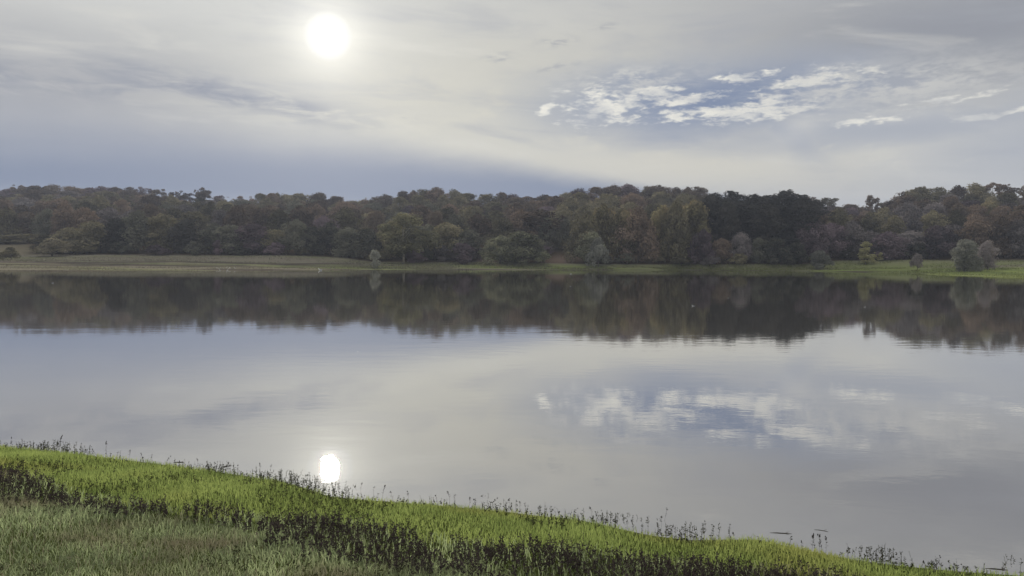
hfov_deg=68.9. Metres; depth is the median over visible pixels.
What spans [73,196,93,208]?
broadleaf tree
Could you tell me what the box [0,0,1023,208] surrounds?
sky
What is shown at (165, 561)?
meadow grass
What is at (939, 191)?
broadleaf tree
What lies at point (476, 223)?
broadleaf tree
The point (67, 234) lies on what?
broadleaf tree
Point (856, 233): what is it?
broadleaf tree
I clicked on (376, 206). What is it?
broadleaf tree
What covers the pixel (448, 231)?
broadleaf tree
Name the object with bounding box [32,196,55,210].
broadleaf tree
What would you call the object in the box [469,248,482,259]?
thicket bush
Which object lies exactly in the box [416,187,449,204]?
broadleaf tree
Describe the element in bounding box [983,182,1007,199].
broadleaf tree
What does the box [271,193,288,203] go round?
broadleaf tree
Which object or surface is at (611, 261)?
scrub bush
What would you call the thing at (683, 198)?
broadleaf tree
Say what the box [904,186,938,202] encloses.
broadleaf tree
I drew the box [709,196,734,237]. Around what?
pine tree
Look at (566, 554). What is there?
dark weeds
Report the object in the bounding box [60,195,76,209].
broadleaf tree
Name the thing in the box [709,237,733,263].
broadleaf tree
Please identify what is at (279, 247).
scrub bush
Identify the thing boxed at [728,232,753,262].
broadleaf tree
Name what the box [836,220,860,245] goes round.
broadleaf tree
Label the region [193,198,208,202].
broadleaf tree
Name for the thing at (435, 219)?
broadleaf tree
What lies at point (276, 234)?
broadleaf tree
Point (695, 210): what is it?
broadleaf tree
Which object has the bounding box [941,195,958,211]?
broadleaf tree
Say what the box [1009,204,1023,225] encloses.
broadleaf tree
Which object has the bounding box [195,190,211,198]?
broadleaf tree
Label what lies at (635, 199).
broadleaf tree
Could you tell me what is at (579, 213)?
broadleaf tree
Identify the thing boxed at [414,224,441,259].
broadleaf tree
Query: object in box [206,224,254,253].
broadleaf tree
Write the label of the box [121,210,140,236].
broadleaf tree
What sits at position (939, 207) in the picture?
broadleaf tree
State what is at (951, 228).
broadleaf tree
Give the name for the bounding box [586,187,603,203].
broadleaf tree
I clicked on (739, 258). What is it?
scrub bush
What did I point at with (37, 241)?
broadleaf tree
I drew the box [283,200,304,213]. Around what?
broadleaf tree
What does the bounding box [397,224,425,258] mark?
broadleaf tree
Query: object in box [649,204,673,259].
broadleaf tree
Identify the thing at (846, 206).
broadleaf tree
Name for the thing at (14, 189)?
broadleaf tree
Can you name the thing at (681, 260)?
scrub bush
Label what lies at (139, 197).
broadleaf tree
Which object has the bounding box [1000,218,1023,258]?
broadleaf tree
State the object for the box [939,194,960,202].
broadleaf tree
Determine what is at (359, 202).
broadleaf tree
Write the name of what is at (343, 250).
broadleaf tree
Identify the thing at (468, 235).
broadleaf tree
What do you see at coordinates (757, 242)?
broadleaf tree
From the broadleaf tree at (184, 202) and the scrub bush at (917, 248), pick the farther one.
the broadleaf tree at (184, 202)
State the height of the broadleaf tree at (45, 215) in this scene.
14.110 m
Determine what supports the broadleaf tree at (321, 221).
on the ground at (266, 263)
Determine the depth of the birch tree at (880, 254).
257.39 m
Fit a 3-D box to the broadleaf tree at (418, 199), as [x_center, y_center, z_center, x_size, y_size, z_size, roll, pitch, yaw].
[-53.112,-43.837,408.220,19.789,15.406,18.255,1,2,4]
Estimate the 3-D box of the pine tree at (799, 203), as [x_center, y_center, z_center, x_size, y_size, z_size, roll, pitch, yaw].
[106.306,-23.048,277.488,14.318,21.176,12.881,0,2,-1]
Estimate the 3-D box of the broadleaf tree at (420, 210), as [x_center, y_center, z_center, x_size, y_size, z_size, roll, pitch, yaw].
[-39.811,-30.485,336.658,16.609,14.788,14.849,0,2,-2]
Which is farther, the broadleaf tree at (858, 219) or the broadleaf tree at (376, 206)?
the broadleaf tree at (376, 206)
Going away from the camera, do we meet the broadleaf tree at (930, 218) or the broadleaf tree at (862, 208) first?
the broadleaf tree at (930, 218)
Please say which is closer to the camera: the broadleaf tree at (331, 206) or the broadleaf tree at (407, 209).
the broadleaf tree at (407, 209)
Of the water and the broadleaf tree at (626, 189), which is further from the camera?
the broadleaf tree at (626, 189)
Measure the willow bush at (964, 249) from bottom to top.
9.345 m
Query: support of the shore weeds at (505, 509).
on the ground at (266, 263)
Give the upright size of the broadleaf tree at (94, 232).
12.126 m
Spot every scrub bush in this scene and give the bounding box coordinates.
[145,244,173,254]
[183,240,202,255]
[212,240,222,254]
[228,247,249,254]
[263,242,285,255]
[294,245,309,254]
[366,250,389,260]
[405,250,428,262]
[597,256,614,263]
[615,252,634,263]
[670,255,693,265]
[727,253,747,264]
[839,249,858,259]
[881,245,896,259]
[901,243,930,258]
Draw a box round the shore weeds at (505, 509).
[0,439,1022,575]
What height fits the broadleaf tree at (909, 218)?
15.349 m
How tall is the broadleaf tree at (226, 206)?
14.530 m
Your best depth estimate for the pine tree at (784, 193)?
312.79 m
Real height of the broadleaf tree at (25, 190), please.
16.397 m
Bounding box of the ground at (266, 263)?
[0,225,1023,575]
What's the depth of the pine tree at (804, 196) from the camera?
311.04 m
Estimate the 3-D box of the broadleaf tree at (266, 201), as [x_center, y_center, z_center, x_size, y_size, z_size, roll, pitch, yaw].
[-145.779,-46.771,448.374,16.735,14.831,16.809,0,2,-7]
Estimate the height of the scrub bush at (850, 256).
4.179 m
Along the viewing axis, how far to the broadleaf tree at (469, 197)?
440.00 m
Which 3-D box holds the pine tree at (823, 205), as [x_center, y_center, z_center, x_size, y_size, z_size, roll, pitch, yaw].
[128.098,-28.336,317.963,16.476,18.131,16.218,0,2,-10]
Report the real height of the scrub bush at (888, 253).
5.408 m
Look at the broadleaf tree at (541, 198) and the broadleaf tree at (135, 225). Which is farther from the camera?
the broadleaf tree at (541, 198)
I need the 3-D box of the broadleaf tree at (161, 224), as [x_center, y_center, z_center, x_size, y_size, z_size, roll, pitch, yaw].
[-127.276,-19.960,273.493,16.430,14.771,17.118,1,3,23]
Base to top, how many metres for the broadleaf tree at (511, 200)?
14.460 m
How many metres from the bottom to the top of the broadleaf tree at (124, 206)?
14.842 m
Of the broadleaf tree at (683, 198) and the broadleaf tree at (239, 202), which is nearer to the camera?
the broadleaf tree at (683, 198)
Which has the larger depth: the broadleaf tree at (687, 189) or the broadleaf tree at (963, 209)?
the broadleaf tree at (687, 189)
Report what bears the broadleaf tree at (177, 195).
on the ground at (266, 263)
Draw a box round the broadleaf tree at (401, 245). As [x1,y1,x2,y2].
[375,212,442,263]
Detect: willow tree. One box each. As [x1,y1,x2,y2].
[478,235,517,263]
[500,230,550,263]
[526,241,546,262]
[573,230,605,262]
[584,237,610,266]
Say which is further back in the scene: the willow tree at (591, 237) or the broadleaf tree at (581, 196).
the broadleaf tree at (581, 196)
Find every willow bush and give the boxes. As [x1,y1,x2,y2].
[369,250,380,268]
[810,250,834,269]
[909,253,922,269]
[949,239,984,271]
[975,240,1001,269]
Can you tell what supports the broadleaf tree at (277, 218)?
on the ground at (266, 263)
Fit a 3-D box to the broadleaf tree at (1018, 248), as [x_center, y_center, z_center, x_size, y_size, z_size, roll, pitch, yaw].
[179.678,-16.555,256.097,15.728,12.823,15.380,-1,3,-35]
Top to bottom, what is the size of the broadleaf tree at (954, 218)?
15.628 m
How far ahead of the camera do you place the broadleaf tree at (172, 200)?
412.95 m
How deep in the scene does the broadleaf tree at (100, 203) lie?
363.88 m
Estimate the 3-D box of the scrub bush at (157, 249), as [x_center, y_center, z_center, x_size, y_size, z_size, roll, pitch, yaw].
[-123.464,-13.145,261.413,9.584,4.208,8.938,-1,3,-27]
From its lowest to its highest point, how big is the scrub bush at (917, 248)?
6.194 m
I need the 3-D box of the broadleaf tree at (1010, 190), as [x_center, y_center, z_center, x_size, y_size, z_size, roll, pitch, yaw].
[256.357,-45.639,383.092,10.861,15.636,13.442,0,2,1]
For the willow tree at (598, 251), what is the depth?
238.15 m
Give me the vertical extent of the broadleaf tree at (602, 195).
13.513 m
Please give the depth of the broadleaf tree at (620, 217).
247.06 m
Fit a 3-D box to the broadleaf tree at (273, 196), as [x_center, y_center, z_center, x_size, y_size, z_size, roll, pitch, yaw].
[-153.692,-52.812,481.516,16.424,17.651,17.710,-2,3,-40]
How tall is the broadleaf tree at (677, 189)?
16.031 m
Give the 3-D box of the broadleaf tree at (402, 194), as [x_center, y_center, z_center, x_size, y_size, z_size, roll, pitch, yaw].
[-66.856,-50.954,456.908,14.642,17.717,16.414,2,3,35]
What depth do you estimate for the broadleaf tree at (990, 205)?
322.69 m
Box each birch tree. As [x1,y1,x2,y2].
[857,241,877,264]
[876,252,883,260]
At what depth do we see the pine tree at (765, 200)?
286.48 m
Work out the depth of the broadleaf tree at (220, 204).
394.24 m
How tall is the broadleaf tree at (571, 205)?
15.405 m
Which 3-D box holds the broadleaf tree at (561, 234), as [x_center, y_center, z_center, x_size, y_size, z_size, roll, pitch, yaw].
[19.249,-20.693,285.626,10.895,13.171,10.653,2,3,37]
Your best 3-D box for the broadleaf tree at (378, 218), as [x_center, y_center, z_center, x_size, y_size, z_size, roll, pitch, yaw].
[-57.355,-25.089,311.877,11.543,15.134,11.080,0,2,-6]
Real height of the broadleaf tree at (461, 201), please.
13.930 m
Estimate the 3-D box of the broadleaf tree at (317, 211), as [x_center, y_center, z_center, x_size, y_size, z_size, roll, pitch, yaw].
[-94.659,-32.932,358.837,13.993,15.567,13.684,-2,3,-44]
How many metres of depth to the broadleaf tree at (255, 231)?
265.31 m
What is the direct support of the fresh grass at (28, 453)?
on the ground at (266, 263)
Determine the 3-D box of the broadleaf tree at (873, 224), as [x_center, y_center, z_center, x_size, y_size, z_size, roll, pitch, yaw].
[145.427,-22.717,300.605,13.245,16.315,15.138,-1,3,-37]
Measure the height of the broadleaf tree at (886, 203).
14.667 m
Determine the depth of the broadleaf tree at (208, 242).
267.42 m
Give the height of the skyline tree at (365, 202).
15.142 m
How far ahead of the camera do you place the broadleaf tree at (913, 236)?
264.57 m
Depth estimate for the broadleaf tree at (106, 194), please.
458.90 m
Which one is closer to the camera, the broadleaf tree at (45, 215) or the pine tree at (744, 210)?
the pine tree at (744, 210)
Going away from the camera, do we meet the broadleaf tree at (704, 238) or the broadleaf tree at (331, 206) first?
the broadleaf tree at (704, 238)
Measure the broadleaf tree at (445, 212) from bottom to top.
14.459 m
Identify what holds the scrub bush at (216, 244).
on the ground at (266, 263)
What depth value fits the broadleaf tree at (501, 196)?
442.84 m
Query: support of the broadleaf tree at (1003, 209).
on the ground at (266, 263)
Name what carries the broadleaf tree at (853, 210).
on the ground at (266, 263)
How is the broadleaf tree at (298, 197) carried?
on the ground at (266, 263)
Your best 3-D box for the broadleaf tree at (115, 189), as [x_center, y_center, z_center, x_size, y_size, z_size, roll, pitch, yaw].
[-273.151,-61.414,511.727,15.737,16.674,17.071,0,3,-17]
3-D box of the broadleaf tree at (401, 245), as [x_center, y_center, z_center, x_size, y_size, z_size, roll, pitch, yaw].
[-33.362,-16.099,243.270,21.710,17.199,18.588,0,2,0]
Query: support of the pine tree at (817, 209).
on the ground at (266, 263)
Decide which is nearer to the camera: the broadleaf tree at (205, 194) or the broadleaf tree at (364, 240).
the broadleaf tree at (364, 240)
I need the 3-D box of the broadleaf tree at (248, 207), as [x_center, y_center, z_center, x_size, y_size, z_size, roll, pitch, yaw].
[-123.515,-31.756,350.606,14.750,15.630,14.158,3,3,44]
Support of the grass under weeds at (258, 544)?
on the ground at (266, 263)
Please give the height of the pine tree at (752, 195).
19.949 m
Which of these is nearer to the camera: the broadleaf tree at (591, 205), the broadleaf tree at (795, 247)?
the broadleaf tree at (795, 247)
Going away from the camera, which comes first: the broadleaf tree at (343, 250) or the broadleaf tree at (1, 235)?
the broadleaf tree at (343, 250)
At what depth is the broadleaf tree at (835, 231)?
263.54 m
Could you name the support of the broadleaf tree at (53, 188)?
on the ground at (266, 263)
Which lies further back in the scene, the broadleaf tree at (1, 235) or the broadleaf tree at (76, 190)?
the broadleaf tree at (76, 190)
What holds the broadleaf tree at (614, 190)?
on the ground at (266, 263)
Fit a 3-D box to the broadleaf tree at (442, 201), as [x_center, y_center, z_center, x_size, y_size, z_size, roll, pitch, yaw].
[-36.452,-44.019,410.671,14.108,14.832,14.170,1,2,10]
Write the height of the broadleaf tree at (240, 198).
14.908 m
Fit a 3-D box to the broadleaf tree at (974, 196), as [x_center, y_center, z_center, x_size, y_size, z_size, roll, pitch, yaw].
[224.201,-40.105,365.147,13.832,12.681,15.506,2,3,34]
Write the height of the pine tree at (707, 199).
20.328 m
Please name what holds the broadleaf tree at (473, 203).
on the ground at (266, 263)
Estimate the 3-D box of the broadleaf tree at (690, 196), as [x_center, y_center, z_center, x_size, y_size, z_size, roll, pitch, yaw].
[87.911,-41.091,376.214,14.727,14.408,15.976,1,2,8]
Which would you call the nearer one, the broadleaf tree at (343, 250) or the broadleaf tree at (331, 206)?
the broadleaf tree at (343, 250)
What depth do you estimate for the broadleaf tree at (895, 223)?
283.80 m
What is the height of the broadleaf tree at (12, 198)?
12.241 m
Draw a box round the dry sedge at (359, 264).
[0,254,763,270]
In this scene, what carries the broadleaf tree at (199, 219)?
on the ground at (266, 263)
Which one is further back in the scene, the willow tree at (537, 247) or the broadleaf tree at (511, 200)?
the broadleaf tree at (511, 200)
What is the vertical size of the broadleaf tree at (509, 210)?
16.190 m
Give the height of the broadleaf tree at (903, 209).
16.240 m
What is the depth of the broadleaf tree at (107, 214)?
313.14 m
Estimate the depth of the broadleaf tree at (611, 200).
352.09 m
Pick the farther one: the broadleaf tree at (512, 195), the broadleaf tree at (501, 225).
the broadleaf tree at (512, 195)
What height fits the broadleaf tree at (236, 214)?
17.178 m
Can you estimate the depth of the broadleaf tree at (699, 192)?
403.67 m
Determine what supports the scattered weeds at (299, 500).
on the ground at (266, 263)
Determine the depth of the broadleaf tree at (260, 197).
482.07 m
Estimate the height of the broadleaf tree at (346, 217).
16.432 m
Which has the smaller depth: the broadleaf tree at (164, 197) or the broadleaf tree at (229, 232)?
the broadleaf tree at (229, 232)
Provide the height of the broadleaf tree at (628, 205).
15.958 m
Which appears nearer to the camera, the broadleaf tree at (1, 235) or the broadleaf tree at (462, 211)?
the broadleaf tree at (1, 235)
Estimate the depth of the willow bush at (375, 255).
220.71 m
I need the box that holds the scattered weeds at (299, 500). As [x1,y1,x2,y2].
[0,453,978,575]
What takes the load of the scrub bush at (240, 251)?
on the ground at (266, 263)
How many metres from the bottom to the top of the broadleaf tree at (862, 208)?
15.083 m
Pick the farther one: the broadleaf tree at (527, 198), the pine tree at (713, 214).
the broadleaf tree at (527, 198)
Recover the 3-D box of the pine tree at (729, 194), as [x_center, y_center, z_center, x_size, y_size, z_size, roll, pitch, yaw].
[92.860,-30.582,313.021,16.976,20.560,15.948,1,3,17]
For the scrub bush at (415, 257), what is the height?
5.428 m
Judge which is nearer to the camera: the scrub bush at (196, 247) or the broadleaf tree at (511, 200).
the scrub bush at (196, 247)
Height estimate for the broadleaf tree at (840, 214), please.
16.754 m
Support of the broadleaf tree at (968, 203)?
on the ground at (266, 263)
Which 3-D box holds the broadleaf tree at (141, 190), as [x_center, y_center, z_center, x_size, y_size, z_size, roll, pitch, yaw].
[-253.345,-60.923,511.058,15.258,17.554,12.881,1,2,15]
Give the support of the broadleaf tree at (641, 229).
on the ground at (266, 263)
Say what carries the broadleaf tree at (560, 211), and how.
on the ground at (266, 263)
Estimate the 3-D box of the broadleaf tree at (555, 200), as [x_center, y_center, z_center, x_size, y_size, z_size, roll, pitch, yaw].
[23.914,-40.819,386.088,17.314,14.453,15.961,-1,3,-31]
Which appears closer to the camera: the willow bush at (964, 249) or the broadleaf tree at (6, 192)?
the willow bush at (964, 249)
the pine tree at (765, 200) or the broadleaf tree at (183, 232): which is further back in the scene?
the pine tree at (765, 200)
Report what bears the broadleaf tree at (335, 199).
on the ground at (266, 263)
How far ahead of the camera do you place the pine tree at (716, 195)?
307.38 m
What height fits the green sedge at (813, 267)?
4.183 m
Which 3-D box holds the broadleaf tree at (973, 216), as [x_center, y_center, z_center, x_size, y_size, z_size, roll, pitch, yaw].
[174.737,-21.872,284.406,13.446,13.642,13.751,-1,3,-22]
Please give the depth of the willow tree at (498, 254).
240.93 m
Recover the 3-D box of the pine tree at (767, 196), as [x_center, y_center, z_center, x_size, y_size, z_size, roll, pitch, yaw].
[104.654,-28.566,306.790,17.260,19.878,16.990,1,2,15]
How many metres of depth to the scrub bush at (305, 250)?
263.59 m
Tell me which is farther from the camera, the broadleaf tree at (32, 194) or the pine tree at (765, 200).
the broadleaf tree at (32, 194)
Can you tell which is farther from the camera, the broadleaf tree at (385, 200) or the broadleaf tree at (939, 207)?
the broadleaf tree at (385, 200)
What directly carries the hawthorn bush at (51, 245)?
on the ground at (266, 263)
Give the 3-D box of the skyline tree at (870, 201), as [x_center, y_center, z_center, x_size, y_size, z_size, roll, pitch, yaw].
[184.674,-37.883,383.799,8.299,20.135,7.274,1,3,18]
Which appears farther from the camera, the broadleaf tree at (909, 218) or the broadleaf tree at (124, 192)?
the broadleaf tree at (124, 192)
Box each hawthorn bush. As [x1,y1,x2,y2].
[0,246,21,259]
[31,237,73,255]
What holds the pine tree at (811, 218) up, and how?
on the ground at (266, 263)
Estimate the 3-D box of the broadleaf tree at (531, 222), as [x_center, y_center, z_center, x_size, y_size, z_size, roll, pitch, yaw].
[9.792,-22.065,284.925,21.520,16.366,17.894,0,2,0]
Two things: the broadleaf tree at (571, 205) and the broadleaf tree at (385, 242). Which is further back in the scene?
the broadleaf tree at (571, 205)
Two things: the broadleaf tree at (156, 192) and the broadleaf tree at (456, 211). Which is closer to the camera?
the broadleaf tree at (456, 211)
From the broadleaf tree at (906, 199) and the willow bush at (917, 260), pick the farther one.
the broadleaf tree at (906, 199)
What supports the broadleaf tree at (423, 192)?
on the ground at (266, 263)
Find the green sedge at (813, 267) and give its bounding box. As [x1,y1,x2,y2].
[502,259,1023,277]
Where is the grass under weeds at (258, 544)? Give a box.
[0,469,849,575]
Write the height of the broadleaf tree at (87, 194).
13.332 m
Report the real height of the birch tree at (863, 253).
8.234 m
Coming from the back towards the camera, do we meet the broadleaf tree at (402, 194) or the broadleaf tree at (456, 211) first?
the broadleaf tree at (402, 194)
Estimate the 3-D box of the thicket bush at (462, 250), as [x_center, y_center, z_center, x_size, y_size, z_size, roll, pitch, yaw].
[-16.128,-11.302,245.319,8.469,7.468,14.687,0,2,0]
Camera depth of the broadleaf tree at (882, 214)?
323.92 m
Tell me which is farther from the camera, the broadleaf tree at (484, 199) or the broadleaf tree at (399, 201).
the broadleaf tree at (484, 199)
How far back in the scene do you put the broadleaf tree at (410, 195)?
450.07 m
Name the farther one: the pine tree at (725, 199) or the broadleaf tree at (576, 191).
the broadleaf tree at (576, 191)
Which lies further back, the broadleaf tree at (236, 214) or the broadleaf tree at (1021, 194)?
the broadleaf tree at (1021, 194)
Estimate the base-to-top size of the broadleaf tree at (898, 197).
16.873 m
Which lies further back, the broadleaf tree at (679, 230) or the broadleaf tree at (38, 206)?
the broadleaf tree at (38, 206)
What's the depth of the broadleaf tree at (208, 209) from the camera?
348.09 m
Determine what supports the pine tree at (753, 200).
on the ground at (266, 263)
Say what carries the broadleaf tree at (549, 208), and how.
on the ground at (266, 263)
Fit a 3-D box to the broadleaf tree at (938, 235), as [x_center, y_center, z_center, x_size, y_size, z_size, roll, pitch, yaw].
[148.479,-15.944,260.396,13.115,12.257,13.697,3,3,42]
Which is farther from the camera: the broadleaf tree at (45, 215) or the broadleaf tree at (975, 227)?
the broadleaf tree at (45, 215)
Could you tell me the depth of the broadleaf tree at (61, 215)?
307.86 m
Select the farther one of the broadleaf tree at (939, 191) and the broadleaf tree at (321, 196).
the broadleaf tree at (321, 196)
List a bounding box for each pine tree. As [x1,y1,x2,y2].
[693,201,721,250]
[701,192,722,201]
[704,196,714,219]
[707,201,735,251]
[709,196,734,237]
[723,191,739,200]
[725,203,759,251]
[731,194,745,199]
[741,193,761,201]
[743,197,764,243]
[758,194,781,201]
[759,198,776,238]
[773,189,798,205]
[785,198,815,244]
[792,194,817,205]
[794,208,820,260]
[806,202,826,224]
[812,199,834,219]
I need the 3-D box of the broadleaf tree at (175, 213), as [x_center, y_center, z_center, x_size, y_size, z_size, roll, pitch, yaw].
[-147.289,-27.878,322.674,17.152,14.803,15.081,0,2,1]
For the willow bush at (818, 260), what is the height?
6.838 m
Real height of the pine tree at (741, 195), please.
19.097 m
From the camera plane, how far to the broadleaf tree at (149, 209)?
313.38 m
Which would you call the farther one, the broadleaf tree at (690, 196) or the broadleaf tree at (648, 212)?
the broadleaf tree at (690, 196)
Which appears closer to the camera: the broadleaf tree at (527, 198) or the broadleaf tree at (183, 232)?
the broadleaf tree at (183, 232)
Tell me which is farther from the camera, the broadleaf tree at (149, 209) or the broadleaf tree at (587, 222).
the broadleaf tree at (149, 209)
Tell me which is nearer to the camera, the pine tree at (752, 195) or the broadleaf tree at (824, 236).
the broadleaf tree at (824, 236)
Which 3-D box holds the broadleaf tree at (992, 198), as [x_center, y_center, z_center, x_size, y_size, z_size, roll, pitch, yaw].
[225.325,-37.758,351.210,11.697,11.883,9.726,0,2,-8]
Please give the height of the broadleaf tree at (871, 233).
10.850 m
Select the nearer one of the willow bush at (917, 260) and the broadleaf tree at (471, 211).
the willow bush at (917, 260)
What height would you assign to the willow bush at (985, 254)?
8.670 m
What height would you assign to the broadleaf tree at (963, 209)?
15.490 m
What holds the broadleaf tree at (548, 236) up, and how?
on the ground at (266, 263)
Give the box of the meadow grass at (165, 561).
[0,489,573,575]
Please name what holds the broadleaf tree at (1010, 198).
on the ground at (266, 263)
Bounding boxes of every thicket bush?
[450,243,474,263]
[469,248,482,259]
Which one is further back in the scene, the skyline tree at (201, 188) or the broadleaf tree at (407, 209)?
the skyline tree at (201, 188)
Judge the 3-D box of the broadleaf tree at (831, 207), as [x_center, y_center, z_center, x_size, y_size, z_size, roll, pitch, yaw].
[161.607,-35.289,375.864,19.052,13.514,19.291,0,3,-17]
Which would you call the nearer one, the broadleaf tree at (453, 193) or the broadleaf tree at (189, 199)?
the broadleaf tree at (453, 193)
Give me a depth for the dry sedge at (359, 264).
233.93 m
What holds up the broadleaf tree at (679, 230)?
on the ground at (266, 263)
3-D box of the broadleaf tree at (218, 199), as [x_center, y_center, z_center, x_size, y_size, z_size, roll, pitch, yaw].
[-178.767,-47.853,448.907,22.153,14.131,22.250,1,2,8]
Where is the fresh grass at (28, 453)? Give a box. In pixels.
[0,443,1023,575]
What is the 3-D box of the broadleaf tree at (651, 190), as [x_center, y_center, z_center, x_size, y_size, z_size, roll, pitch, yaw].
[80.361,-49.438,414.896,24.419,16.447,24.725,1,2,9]
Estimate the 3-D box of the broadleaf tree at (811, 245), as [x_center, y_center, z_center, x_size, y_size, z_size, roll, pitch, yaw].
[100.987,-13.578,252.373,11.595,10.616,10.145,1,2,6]
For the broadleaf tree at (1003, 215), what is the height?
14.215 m
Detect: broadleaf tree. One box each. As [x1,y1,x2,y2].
[0,233,37,242]
[0,234,29,242]
[2,188,14,197]
[4,194,24,205]
[9,197,35,206]
[10,185,25,196]
[16,185,50,198]
[17,189,44,201]
[27,234,68,251]
[29,200,46,223]
[29,208,57,237]
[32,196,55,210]
[40,184,61,195]
[42,198,73,224]
[48,201,82,234]
[49,190,81,199]
[49,227,94,253]
[54,185,87,194]
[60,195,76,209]
[67,206,105,238]
[69,220,106,252]
[72,201,96,223]
[73,193,96,203]
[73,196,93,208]
[81,186,113,195]
[90,195,120,216]
[91,190,122,200]
[96,206,122,231]
[98,217,131,252]
[108,187,122,192]
[112,198,131,214]
[115,210,155,251]
[117,187,137,206]
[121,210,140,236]
[128,194,149,203]
[135,187,151,198]
[137,194,161,212]
[140,213,177,250]
[141,202,168,228]
[150,189,166,199]
[159,195,167,201]
[161,194,179,208]
[162,208,184,221]
[166,219,207,252]
[168,190,187,200]
[177,200,194,208]
[178,209,209,240]
[179,193,196,202]
[190,202,212,211]
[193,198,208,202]
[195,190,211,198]
[196,222,235,253]
[198,201,217,224]
[202,197,226,204]
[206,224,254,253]
[215,200,232,207]
[217,204,235,223]
[220,205,253,231]
[228,199,252,205]
[230,222,270,254]
[233,196,257,204]
[240,204,258,222]
[251,193,267,204]
[255,198,279,207]
[255,229,289,253]
[263,208,292,232]
[266,192,283,203]
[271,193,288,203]
[273,218,312,254]
[280,193,309,208]
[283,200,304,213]
[285,205,315,234]
[294,226,326,254]
[305,192,331,205]
[305,200,330,215]
[306,204,325,226]
[312,215,342,227]
[314,222,344,255]
[326,196,343,207]
[326,200,357,218]
[327,203,337,210]
[328,207,363,233]
[331,227,363,257]
[346,228,383,258]
[350,202,363,210]
[357,200,383,205]
[357,211,384,231]
[360,202,389,210]
[361,210,385,242]
[369,194,393,209]
[375,212,442,263]
[376,220,399,258]
[386,196,414,214]
[389,191,409,210]
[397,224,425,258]
[399,205,414,213]
[401,194,431,208]
[407,190,419,204]
[407,204,432,225]
[410,188,431,203]
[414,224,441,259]
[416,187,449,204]
[426,210,442,241]
[426,222,466,259]
[433,194,457,208]
[438,206,459,219]
[441,203,458,213]
[442,213,467,231]
[447,229,485,259]
[448,188,461,207]
[453,193,476,203]
[453,196,468,210]
[456,205,483,222]
[458,201,484,214]
[461,205,484,230]
[467,213,495,245]
[473,194,501,213]
[482,217,515,243]
[496,192,506,205]
[502,197,526,205]
[502,202,529,221]
[505,194,520,200]
[508,209,538,238]
[512,209,564,241]
[520,196,534,204]
[534,194,552,206]
[536,217,558,250]
[537,206,555,213]
[542,195,564,208]
[546,205,574,235]
[552,217,571,249]
[558,192,573,202]
[558,196,580,226]
[560,212,598,262]
[569,188,596,201]
[569,205,595,231]
[573,192,591,205]
[583,201,597,210]
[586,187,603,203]
[592,203,618,259]
[594,193,606,204]
[596,193,620,213]
[597,185,622,198]
[601,203,616,217]
[607,208,637,262]
[610,206,660,262]
[617,192,647,213]
[618,201,637,212]
[619,183,640,197]
[640,185,676,205]
[641,186,650,198]
[641,209,659,240]
[644,202,659,212]
[646,191,674,207]
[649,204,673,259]
[657,198,690,260]
[668,187,682,203]
[673,192,696,203]
[676,186,708,198]
[676,194,689,206]
[680,199,713,259]
[682,187,695,192]
[686,229,716,263]
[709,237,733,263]
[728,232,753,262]
[749,237,771,262]
[759,237,793,264]
[781,241,809,264]
[795,215,831,255]
[798,232,827,261]
[814,198,838,209]
[820,222,853,257]
[823,205,849,215]
[828,207,854,224]
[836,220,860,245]
[838,221,875,259]
[842,204,859,212]
[844,207,861,215]
[853,215,871,225]
[854,230,886,259]
[856,206,873,213]
[860,211,885,241]
[870,231,911,259]
[873,207,893,224]
[880,200,895,211]
[881,214,906,244]
[884,191,906,205]
[886,201,922,230]
[888,195,918,210]
[895,230,934,255]
[899,210,922,233]
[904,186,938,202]
[914,198,947,223]
[916,187,961,201]
[917,202,947,234]
[919,209,951,241]
[922,225,957,258]
[933,223,978,255]
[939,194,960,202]
[939,209,967,227]
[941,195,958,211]
[947,202,970,219]
[949,185,967,201]
[954,219,1000,255]
[960,182,996,200]
[960,199,985,216]
[962,193,984,204]
[963,212,985,237]
[966,204,992,224]
[981,200,998,217]
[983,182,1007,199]
[984,195,1003,205]
[986,204,1011,222]
[987,216,1018,257]
[989,213,1012,243]
[996,192,1019,206]
[997,184,1023,202]
[997,202,1017,213]
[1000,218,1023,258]
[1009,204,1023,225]
[1014,191,1023,205]
[1014,231,1023,257]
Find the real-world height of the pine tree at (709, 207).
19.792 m
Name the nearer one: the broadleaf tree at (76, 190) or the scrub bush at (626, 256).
the scrub bush at (626, 256)
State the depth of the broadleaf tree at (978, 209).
305.90 m
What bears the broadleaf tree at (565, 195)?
on the ground at (266, 263)
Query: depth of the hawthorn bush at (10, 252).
233.94 m
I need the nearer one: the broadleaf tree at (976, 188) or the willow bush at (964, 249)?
the willow bush at (964, 249)
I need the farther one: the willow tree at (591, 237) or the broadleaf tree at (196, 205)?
the broadleaf tree at (196, 205)
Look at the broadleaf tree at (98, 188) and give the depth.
503.25 m
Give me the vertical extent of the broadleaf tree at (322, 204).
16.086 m
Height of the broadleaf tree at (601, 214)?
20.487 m
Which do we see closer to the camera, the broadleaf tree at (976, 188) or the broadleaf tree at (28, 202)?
the broadleaf tree at (976, 188)
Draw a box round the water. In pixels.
[0,270,1023,575]
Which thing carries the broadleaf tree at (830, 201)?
on the ground at (266, 263)
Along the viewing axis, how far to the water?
22.33 m
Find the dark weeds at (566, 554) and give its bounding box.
[0,462,865,575]
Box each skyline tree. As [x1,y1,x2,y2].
[193,187,205,201]
[361,197,367,204]
[864,195,880,212]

